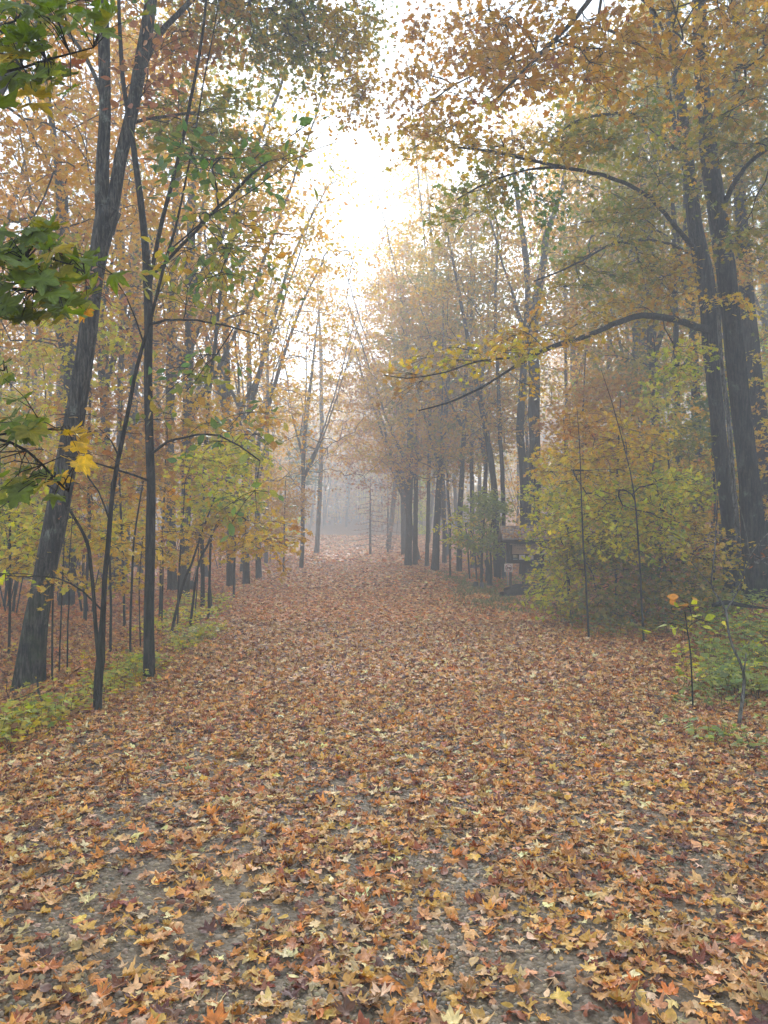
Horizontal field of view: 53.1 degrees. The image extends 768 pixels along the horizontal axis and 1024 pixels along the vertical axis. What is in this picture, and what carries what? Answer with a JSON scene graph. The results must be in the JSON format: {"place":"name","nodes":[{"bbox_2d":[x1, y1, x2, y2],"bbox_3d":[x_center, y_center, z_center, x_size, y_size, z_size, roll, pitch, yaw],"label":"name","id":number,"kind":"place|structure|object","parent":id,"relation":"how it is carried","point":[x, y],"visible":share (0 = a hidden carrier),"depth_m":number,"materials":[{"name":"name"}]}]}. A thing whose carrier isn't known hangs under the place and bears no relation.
{"place":"outdoors","nodes":[
{"label":"outdoors","id":0,"kind":"place"},
{"bbox_2d":[0,537,767,1023],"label":"path","id":1,"kind":"structure","parent":0,"point":[192,921],"depth_m":3.23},
{"bbox_2d":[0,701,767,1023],"bbox_3d":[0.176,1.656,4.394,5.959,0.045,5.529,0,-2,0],"label":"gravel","id":2,"kind":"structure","parent":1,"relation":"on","point":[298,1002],"depth_m":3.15,"materials":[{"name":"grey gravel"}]},
{"bbox_2d":[0,473,767,759],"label":"ground","id":3,"kind":"structure","parent":0,"point":[332,528],"depth_m":87.63,"materials":[{"name":"soil"}]},
{"bbox_2d":[0,284,57,449],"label":"maple tree","id":4,"kind":"object","parent":3,"relation":"on","point":[41,366],"visible":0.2,"depth_m":26.67,"materials":[{"name":"orange plant"}]},
{"bbox_2d":[0,413,83,606],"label":"young maple","id":5,"kind":"object","parent":3,"relation":"on","point":[5,592],"visible":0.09,"depth_m":16.96,"materials":[{"name":"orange plant"}]},
{"bbox_2d":[0,8,84,393],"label":"maple tree","id":6,"kind":"object","parent":3,"relation":"on","point":[8,216],"visible":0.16,"depth_m":23.11,"materials":[{"name":"orange plant"}]},
{"bbox_2d":[0,476,88,653],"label":"maple sapling","id":7,"kind":"object","parent":3,"relation":"on","point":[11,514],"visible":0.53,"depth_m":10.08,"materials":[{"name":"yellow plant"}]},
{"bbox_2d":[0,330,94,550],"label":"young maple","id":8,"kind":"object","parent":3,"relation":"on","point":[30,380],"visible":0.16,"depth_m":19.99,"materials":[{"name":"orange plant"}]},
{"bbox_2d":[4,532,90,681],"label":"maple sapling","id":9,"kind":"object","parent":3,"relation":"on","point":[64,590],"visible":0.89,"depth_m":8.29,"materials":[{"name":"yellow plant"}]},
{"bbox_2d":[0,401,95,611],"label":"young maple","id":10,"kind":"object","parent":3,"relation":"on","point":[13,448],"visible":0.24,"depth_m":15.62,"materials":[{"name":"yellow plant"}]},
{"bbox_2d":[0,167,127,579],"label":"maple tree","id":11,"kind":"object","parent":3,"relation":"on","point":[26,202],"visible":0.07,"depth_m":29.82,"materials":[{"name":"orange plant"}]},
{"bbox_2d":[0,389,141,600],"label":"young maple","id":12,"kind":"object","parent":3,"relation":"on","point":[57,403],"visible":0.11,"depth_m":18.75,"materials":[{"name":"yellow plant"}]},
{"bbox_2d":[0,0,148,514],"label":"maple sapling","id":13,"kind":"object","parent":3,"relation":"on","point":[20,261],"visible":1,"depth_m":2.30,"materials":[{"name":"green plant"}]},
{"bbox_2d":[7,467,157,611],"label":"young maple","id":14,"kind":"object","parent":3,"relation":"on","point":[99,566],"visible":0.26,"depth_m":16.05,"materials":[{"name":"orange plant"}]},
{"bbox_2d":[15,230,171,620],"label":"young maple","id":15,"kind":"object","parent":3,"relation":"on","point":[48,352],"visible":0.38,"depth_m":14.35,"materials":[{"name":"orange plant"}]},
{"bbox_2d":[0,58,204,590],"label":"maple tree","id":16,"kind":"object","parent":3,"relation":"on","point":[107,375],"visible":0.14,"depth_m":22.18,"materials":[{"name":"orange plant"}]},
{"bbox_2d":[47,460,170,651],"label":"maple sapling","id":17,"kind":"object","parent":3,"relation":"on","point":[126,590],"visible":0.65,"depth_m":10.87,"materials":[{"name":"yellow plant"}]},
{"bbox_2d":[0,0,222,296],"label":"maple tree","id":18,"kind":"object","parent":3,"relation":"on","point":[79,152],"visible":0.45,"depth_m":13.45,"materials":[{"name":"orange plant"}]},
{"bbox_2d":[41,383,182,627],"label":"maple sapling","id":19,"kind":"object","parent":3,"relation":"on","point":[103,390],"visible":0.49,"depth_m":13.85,"materials":[{"name":"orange plant"}]},
{"bbox_2d":[0,590,236,752],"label":"undergrowth","id":20,"kind":"object","parent":3,"relation":"on","point":[10,722],"visible":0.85,"depth_m":7.93,"materials":[{"name":"green plant"}]},
{"bbox_2d":[0,8,261,588],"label":"maple tree","id":21,"kind":"object","parent":3,"relation":"on","point":[120,359],"visible":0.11,"depth_m":23.81,"materials":[{"name":"orange plant"}]},
{"bbox_2d":[37,97,241,580],"bbox_3d":[-8.605,-5.986,26.509,7.040,17.471,6.658,1,-1,27],"label":"maple tree","id":22,"kind":"object","parent":3,"relation":"on","point":[132,368],"visible":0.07,"depth_m":26.59,"materials":[{"name":"orange plant"}]},
{"bbox_2d":[90,478,191,651],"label":"maple sapling","id":23,"kind":"object","parent":3,"relation":"on","point":[143,495],"visible":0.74,"depth_m":9.58,"materials":[{"name":"yellow plant"}]},
{"bbox_2d":[0,0,286,606],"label":"maple tree","id":24,"kind":"object","parent":3,"relation":"on","point":[61,219],"visible":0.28,"depth_m":17.83,"materials":[{"name":"orange plant"}]},
{"bbox_2d":[94,199,205,566],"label":"maple tree","id":25,"kind":"object","parent":3,"relation":"on","point":[142,364],"visible":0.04,"depth_m":36.11,"materials":[{"name":"brown plant"}]},
{"bbox_2d":[109,225,214,572],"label":"maple tree","id":26,"kind":"object","parent":3,"relation":"on","point":[157,421],"visible":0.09,"depth_m":32.29,"materials":[{"name":"orange plant"}]},
{"bbox_2d":[16,0,311,590],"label":"maple tree","id":27,"kind":"object","parent":3,"relation":"on","point":[172,581],"visible":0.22,"depth_m":22.70,"materials":[{"name":"orange plant"}]},
{"bbox_2d":[0,0,344,709],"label":"young tree","id":28,"kind":"object","parent":3,"relation":"on","point":[99,636],"visible":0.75,"depth_m":6.74,"materials":[{"name":"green plant"}]},
{"bbox_2d":[11,0,334,596],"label":"maple tree","id":29,"kind":"object","parent":3,"relation":"on","point":[186,414],"visible":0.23,"depth_m":20.81,"materials":[{"name":"orange plant"}]},
{"bbox_2d":[114,382,241,619],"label":"maple sapling","id":30,"kind":"object","parent":3,"relation":"on","point":[186,430],"visible":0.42,"depth_m":14.76,"materials":[{"name":"yellow plant"}]},
{"bbox_2d":[125,449,240,582],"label":"young maple","id":31,"kind":"object","parent":3,"relation":"on","point":[168,500],"visible":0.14,"depth_m":21.96,"materials":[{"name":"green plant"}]},
{"bbox_2d":[33,87,356,605],"bbox_3d":[-3.948,-3.574,17.000,6.588,11.660,6.993,0,-2,0],"label":"maple tree","id":32,"kind":"object","parent":3,"relation":"on","point":[264,336],"visible":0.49,"depth_m":17.08,"materials":[{"name":"orange plant"}]},
{"bbox_2d":[116,148,281,576],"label":"maple tree","id":33,"kind":"object","parent":3,"relation":"on","point":[206,567],"visible":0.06,"depth_m":29.70,"materials":[{"name":"orange plant"}]},
{"bbox_2d":[144,468,261,633],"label":"maple sapling","id":34,"kind":"object","parent":3,"relation":"on","point":[226,500],"visible":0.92,"depth_m":11.83,"materials":[{"name":"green plant"}]},
{"bbox_2d":[156,442,250,631],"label":"maple sapling","id":35,"kind":"object","parent":3,"relation":"on","point":[201,465],"visible":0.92,"depth_m":12.46,"materials":[{"name":"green plant"}]},
{"bbox_2d":[10,0,407,691],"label":"maple tree","id":36,"kind":"object","parent":3,"relation":"on","point":[308,42],"visible":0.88,"depth_m":9.73,"materials":[{"name":"brown plant"}]},
{"bbox_2d":[95,0,332,678],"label":"hornbeam tree","id":37,"kind":"object","parent":3,"relation":"on","point":[150,269],"visible":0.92,"depth_m":7.36,"materials":[{"name":"green plant"}]},
{"bbox_2d":[95,101,349,585],"bbox_3d":[-5.284,-5.522,24.740,8.293,16.198,7.216,0,-2,0],"label":"maple tree","id":38,"kind":"object","parent":3,"relation":"on","point":[229,573],"visible":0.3,"depth_m":24.87,"materials":[{"name":"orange plant"}]},
{"bbox_2d":[172,394,282,617],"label":"maple sapling","id":39,"kind":"object","parent":3,"relation":"on","point":[251,446],"visible":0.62,"depth_m":13.85,"materials":[{"name":"yellow plant"}]},
{"bbox_2d":[176,495,313,626],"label":"maple sapling","id":40,"kind":"object","parent":3,"relation":"on","point":[248,542],"visible":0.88,"depth_m":12.23,"materials":[{"name":"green plant"}]},
{"bbox_2d":[208,463,284,597],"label":"maple sapling","id":41,"kind":"object","parent":3,"relation":"on","point":[270,484],"visible":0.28,"depth_m":19.95,"materials":[{"name":"yellow plant"}]},
{"bbox_2d":[180,259,319,571],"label":"maple tree","id":42,"kind":"object","parent":3,"relation":"on","point":[254,435],"visible":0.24,"depth_m":32.07,"materials":[{"name":"orange plant"}]},
{"bbox_2d":[124,144,403,583],"bbox_3d":[-3.771,-5.064,26.405,9.545,15.446,9.252,1,-2,-34],"label":"maple tree","id":43,"kind":"object","parent":3,"relation":"on","point":[246,573],"visible":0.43,"depth_m":26.09,"materials":[{"name":"orange plant"}]},
{"bbox_2d":[209,277,323,562],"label":"young tree","id":44,"kind":"object","parent":3,"relation":"on","point":[277,468],"visible":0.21,"depth_m":40.07,"materials":[{"name":"orange plant"}]},
{"bbox_2d":[253,481,320,575],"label":"maple sapling","id":45,"kind":"object","parent":3,"relation":"on","point":[286,504],"visible":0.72,"depth_m":29.78,"materials":[{"name":"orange plant"}]},
{"bbox_2d":[175,227,405,578],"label":"maple tree","id":46,"kind":"object","parent":3,"relation":"on","point":[258,571],"visible":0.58,"depth_m":29.25,"materials":[{"name":"orange plant"}]},
{"bbox_2d":[285,415,324,486],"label":"hemlock tree","id":47,"kind":"object","parent":3,"relation":"on","point":[310,478],"visible":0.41,"depth_m":52.02,"materials":[{"name":"grey plant"}]},
{"bbox_2d":[204,281,418,567],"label":"maple tree","id":48,"kind":"object","parent":3,"relation":"on","point":[303,453],"visible":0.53,"depth_m":36.04,"materials":[{"name":"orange plant"}]},
{"bbox_2d":[253,257,391,552],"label":"maple tree","id":49,"kind":"object","parent":3,"relation":"on","point":[318,514],"visible":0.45,"depth_m":52.20,"materials":[{"name":"orange plant"}]},
{"bbox_2d":[350,476,397,553],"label":"spruce tree","id":50,"kind":"object","parent":3,"relation":"on","point":[370,530],"visible":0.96,"depth_m":49.95,"materials":[{"name":"grey plant"}]},
{"bbox_2d":[0,486,767,1023],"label":"fallen leaves","id":51,"kind":"object","parent":3,"relation":"on","point":[398,610],"depth_m":4.68,"materials":[{"name":"brown plant"}]},
{"bbox_2d":[8,333,761,530],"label":"forest","id":52,"kind":"object","parent":3,"relation":"on","point":[380,471],"visible":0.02,"depth_m":105.60,"materials":[{"name":"grey plant"}]},
{"bbox_2d":[320,366,454,559],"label":"maple tree","id":53,"kind":"object","parent":3,"relation":"on","point":[402,493],"visible":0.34,"depth_m":42.53,"materials":[{"name":"orange plant"}]},
{"bbox_2d":[314,258,463,548],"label":"tree","id":54,"kind":"object","parent":3,"relation":"on","point":[392,511],"visible":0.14,"depth_m":59.76,"materials":[{"name":"orange plant"}]},
{"bbox_2d":[314,222,490,553],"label":"maple tree","id":55,"kind":"object","parent":3,"relation":"on","point":[403,511],"visible":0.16,"depth_m":49.83,"materials":[{"name":"orange plant"}]},
{"bbox_2d":[318,262,501,565],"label":"maple tree","id":56,"kind":"object","parent":3,"relation":"on","point":[408,544],"visible":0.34,"depth_m":37.89,"materials":[{"name":"orange plant"}]},
{"bbox_2d":[326,302,510,564],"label":"maple tree","id":57,"kind":"object","parent":3,"relation":"on","point":[415,535],"visible":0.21,"depth_m":38.32,"materials":[{"name":"orange plant"}]},
{"bbox_2d":[349,43,511,562],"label":"maple tree","id":58,"kind":"object","parent":3,"relation":"on","point":[432,176],"visible":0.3,"depth_m":39.98,"materials":[{"name":"orange plant"}]},
{"bbox_2d":[351,270,511,566],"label":"maple tree","id":59,"kind":"object","parent":3,"relation":"on","point":[427,542],"visible":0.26,"depth_m":36.80,"materials":[{"name":"orange plant"}]},
{"bbox_2d":[353,291,527,569],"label":"maple tree","id":60,"kind":"object","parent":3,"relation":"on","point":[439,482],"visible":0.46,"depth_m":33.70,"materials":[{"name":"orange plant"}]},
{"bbox_2d":[356,248,560,570],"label":"maple tree","id":61,"kind":"object","parent":3,"relation":"on","point":[462,458],"visible":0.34,"depth_m":32.52,"materials":[{"name":"orange plant"}]},
{"bbox_2d":[354,180,570,577],"bbox_3d":[2.892,-5.343,29.421,8.139,16.089,7.204,0,-2,0],"label":"maple tree","id":62,"kind":"object","parent":3,"relation":"on","point":[488,440],"visible":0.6,"depth_m":29.21,"materials":[{"name":"orange plant"}]},
{"bbox_2d":[392,174,553,567],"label":"maple tree","id":63,"kind":"object","parent":3,"relation":"on","point":[455,393],"visible":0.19,"depth_m":35.32,"materials":[{"name":"orange plant"}]},
{"bbox_2d":[432,486,516,582],"bbox_3d":[3.151,0.872,25.442,3.794,3.480,2.535,2,-3,-44],"label":"green bush","id":64,"kind":"object","parent":3,"relation":"on","point":[489,510],"visible":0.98,"depth_m":25.28,"materials":[{"name":"green plant"}]},
{"bbox_2d":[414,273,541,567],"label":"maple tree","id":65,"kind":"object","parent":3,"relation":"on","point":[485,476],"visible":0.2,"depth_m":34.59,"materials":[{"name":"orange plant"}]},
{"bbox_2d":[419,569,555,613],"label":"grass","id":66,"kind":"structure","parent":3,"relation":"on","point":[476,590],"depth_m":20.68,"materials":[{"name":"green plant"}]},
{"bbox_2d":[395,205,583,578],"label":"maple tree","id":67,"kind":"object","parent":3,"relation":"on","point":[485,261],"visible":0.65,"depth_m":28.07,"materials":[{"name":"orange plant"}]},
{"bbox_2d":[407,93,627,576],"bbox_3d":[5.105,-6.338,27.782,8.523,17.517,8.564,0,-2,0],"label":"maple tree","id":68,"kind":"object","parent":3,"relation":"on","point":[523,467],"visible":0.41,"depth_m":27.58,"materials":[{"name":"orange plant"}]},
{"bbox_2d":[481,227,563,477],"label":"maple tree","id":69,"kind":"object","parent":3,"relation":"on","point":[526,433],"visible":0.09,"depth_m":36.25,"materials":[{"name":"orange plant"}]},
{"bbox_2d":[498,526,557,582],"bbox_3d":[4.617,1.458,23.965,1.994,2.054,0.991,0,-2,0],"label":"notice board","id":70,"kind":"object","parent":3,"relation":"on","point":[516,549],"visible":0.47,"depth_m":23.93,"materials":[{"name":"brown wood"}]},
{"bbox_2d":[496,442,559,525],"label":"young maple","id":71,"kind":"object","parent":3,"relation":"on","point":[511,485],"visible":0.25,"depth_m":38.39,"materials":[{"name":"plant"}]},
{"bbox_2d":[415,83,666,575],"bbox_3d":[5.921,-6.549,27.704,8.593,17.816,8.332,-1,-2,21],"label":"maple tree","id":72,"kind":"object","parent":3,"relation":"on","point":[533,407],"visible":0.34,"depth_m":27.13,"materials":[{"name":"orange plant"}]},
{"bbox_2d":[508,465,598,604],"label":"maple sapling","id":73,"kind":"object","parent":3,"relation":"on","point":[540,582],"visible":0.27,"depth_m":16.33,"materials":[{"name":"green plant"}]},
{"bbox_2d":[376,0,735,595],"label":"maple tree","id":74,"kind":"object","parent":3,"relation":"on","point":[702,274],"visible":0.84,"depth_m":11.12,"materials":[{"name":"orange plant"}]},
{"bbox_2d":[493,157,631,453],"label":"maple tree","id":75,"kind":"object","parent":3,"relation":"on","point":[520,260],"visible":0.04,"depth_m":36.52,"materials":[{"name":"orange plant"}]},
{"bbox_2d":[514,418,619,621],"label":"maple sapling","id":76,"kind":"object","parent":3,"relation":"on","point":[545,602],"visible":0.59,"depth_m":13.77,"materials":[{"name":"yellow plant"}]},
{"bbox_2d":[511,215,625,445],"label":"maple tree","id":77,"kind":"object","parent":3,"relation":"on","point":[565,370],"visible":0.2,"depth_m":31.85,"materials":[{"name":"orange plant"}]},
{"bbox_2d":[536,399,654,636],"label":"maple sapling","id":78,"kind":"object","parent":3,"relation":"on","point":[577,428],"visible":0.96,"depth_m":12.11,"materials":[{"name":"yellow plant"}]},
{"bbox_2d":[525,351,668,581],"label":"maple sapling","id":79,"kind":"object","parent":3,"relation":"on","point":[585,392],"visible":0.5,"depth_m":19.63,"materials":[{"name":"orange plant"}]},
{"bbox_2d":[443,0,767,602],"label":"maple tree","id":80,"kind":"object","parent":3,"relation":"on","point":[703,64],"visible":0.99,"depth_m":9.77,"materials":[{"name":"orange plant"}]},
{"bbox_2d":[503,81,709,536],"bbox_3d":[9.761,-8.958,33.517,9.200,20.707,9.209,-1,-2,16],"label":"maple tree","id":81,"kind":"object","parent":3,"relation":"on","point":[577,363],"visible":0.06,"depth_m":33.56,"materials":[{"name":"orange plant"}]},
{"bbox_2d":[550,399,674,628],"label":"maple sapling","id":82,"kind":"object","parent":3,"relation":"on","point":[602,598],"visible":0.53,"depth_m":13.30,"materials":[{"name":"green plant"}]},
{"bbox_2d":[473,565,767,758],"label":"undergrowth","id":83,"kind":"object","parent":3,"relation":"on","point":[722,675],"visible":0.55,"depth_m":9.34,"materials":[{"name":"green plant"}]},
{"bbox_2d":[549,151,697,536],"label":"maple tree","id":84,"kind":"object","parent":3,"relation":"on","point":[633,336],"visible":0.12,"depth_m":28.04,"materials":[{"name":"orange plant"}]},
{"bbox_2d":[508,0,767,428],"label":"maple tree","id":85,"kind":"object","parent":3,"relation":"on","point":[568,226],"visible":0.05,"depth_m":29.52,"materials":[{"name":"orange plant"}]},
{"bbox_2d":[551,71,728,461],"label":"olive leaved tree","id":86,"kind":"object","parent":3,"relation":"on","point":[639,340],"visible":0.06,"depth_m":30.37,"materials":[{"name":"green plant"}]},
{"bbox_2d":[582,351,703,517],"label":"maple sapling","id":87,"kind":"object","parent":3,"relation":"on","point":[632,381],"visible":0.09,"depth_m":23.55,"materials":[{"name":"green plant"}]},
{"bbox_2d":[578,370,711,640],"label":"maple sapling","id":88,"kind":"object","parent":3,"relation":"on","point":[662,488],"visible":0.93,"depth_m":11.97,"materials":[{"name":"yellow plant"}]},
{"bbox_2d":[529,68,767,561],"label":"maple tree","id":89,"kind":"object","parent":3,"relation":"on","point":[675,335],"visible":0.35,"depth_m":20.10,"materials":[{"name":"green plant"}]},
{"bbox_2d":[530,0,767,551],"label":"maple tree","id":90,"kind":"object","parent":3,"relation":"on","point":[693,333],"visible":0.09,"depth_m":20.99,"materials":[{"name":"orange plant"}]},
{"bbox_2d":[536,36,767,545],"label":"maple tree","id":91,"kind":"object","parent":3,"relation":"on","point":[650,339],"visible":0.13,"depth_m":23.04,"materials":[{"name":"orange plant"}]},
{"bbox_2d":[591,436,720,576],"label":"young maple","id":92,"kind":"object","parent":3,"relation":"on","point":[665,462],"visible":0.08,"depth_m":17.86,"materials":[{"name":"green plant"}]},
{"bbox_2d":[605,412,734,607],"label":"maple sapling","id":93,"kind":"object","parent":3,"relation":"on","point":[676,446],"visible":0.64,"depth_m":13.22,"materials":[{"name":"green plant"}]},
{"bbox_2d":[644,594,725,707],"bbox_3d":[2.710,1.332,7.021,0.810,1.157,0.373,0,-2,8],"label":"ash shoot","id":94,"kind":"object","parent":3,"relation":"on","point":[674,597],"visible":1,"depth_m":6.96,"materials":[{"name":"yellow plant"}]},
{"bbox_2d":[624,363,766,557],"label":"maple sapling","id":95,"kind":"object","parent":3,"relation":"on","point":[671,416],"visible":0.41,"depth_m":18.35,"materials":[{"name":"yellow plant"}]},
{"bbox_2d":[646,500,756,614],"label":"maple sapling","id":96,"kind":"object","parent":3,"relation":"on","point":[687,593],"visible":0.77,"depth_m":12.33,"materials":[{"name":"green plant"}]},
{"bbox_2d":[650,93,767,593],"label":"young tree","id":97,"kind":"object","parent":3,"relation":"on","point":[718,302],"visible":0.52,"depth_m":13.18,"materials":[{"name":"orange plant"}]},
{"bbox_2d":[658,279,767,560],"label":"young maple","id":98,"kind":"object","parent":3,"relation":"on","point":[702,414],"visible":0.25,"depth_m":16.15,"materials":[{"name":"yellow plant"}]},
{"bbox_2d":[674,0,767,541],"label":"maple tree","id":99,"kind":"object","parent":3,"relation":"on","point":[746,285],"visible":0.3,"depth_m":18.25,"materials":[{"name":"orange plant"}]},
{"bbox_2d":[685,492,767,723],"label":"bare sapling","id":100,"kind":"object","parent":3,"relation":"on","point":[740,713],"visible":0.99,"depth_m":6.27,"materials":[{"name":"brown plant"}]},
{"bbox_2d":[701,70,767,375],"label":"maple tree","id":101,"kind":"object","parent":3,"relation":"on","point":[764,320],"visible":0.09,"depth_m":32.37,"materials":[{"name":"yellow plant"}]},
{"bbox_2d":[727,347,767,520],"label":"young maple","id":102,"kind":"object","parent":3,"relation":"on","point":[758,432],"visible":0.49,"depth_m":16.21,"materials":[{"name":"green plant"}]},
{"bbox_2d":[0,0,767,509],"label":"sky","id":103,"kind":"structure","parent":0,"point":[362,221],"materials":[{"name":"white"}]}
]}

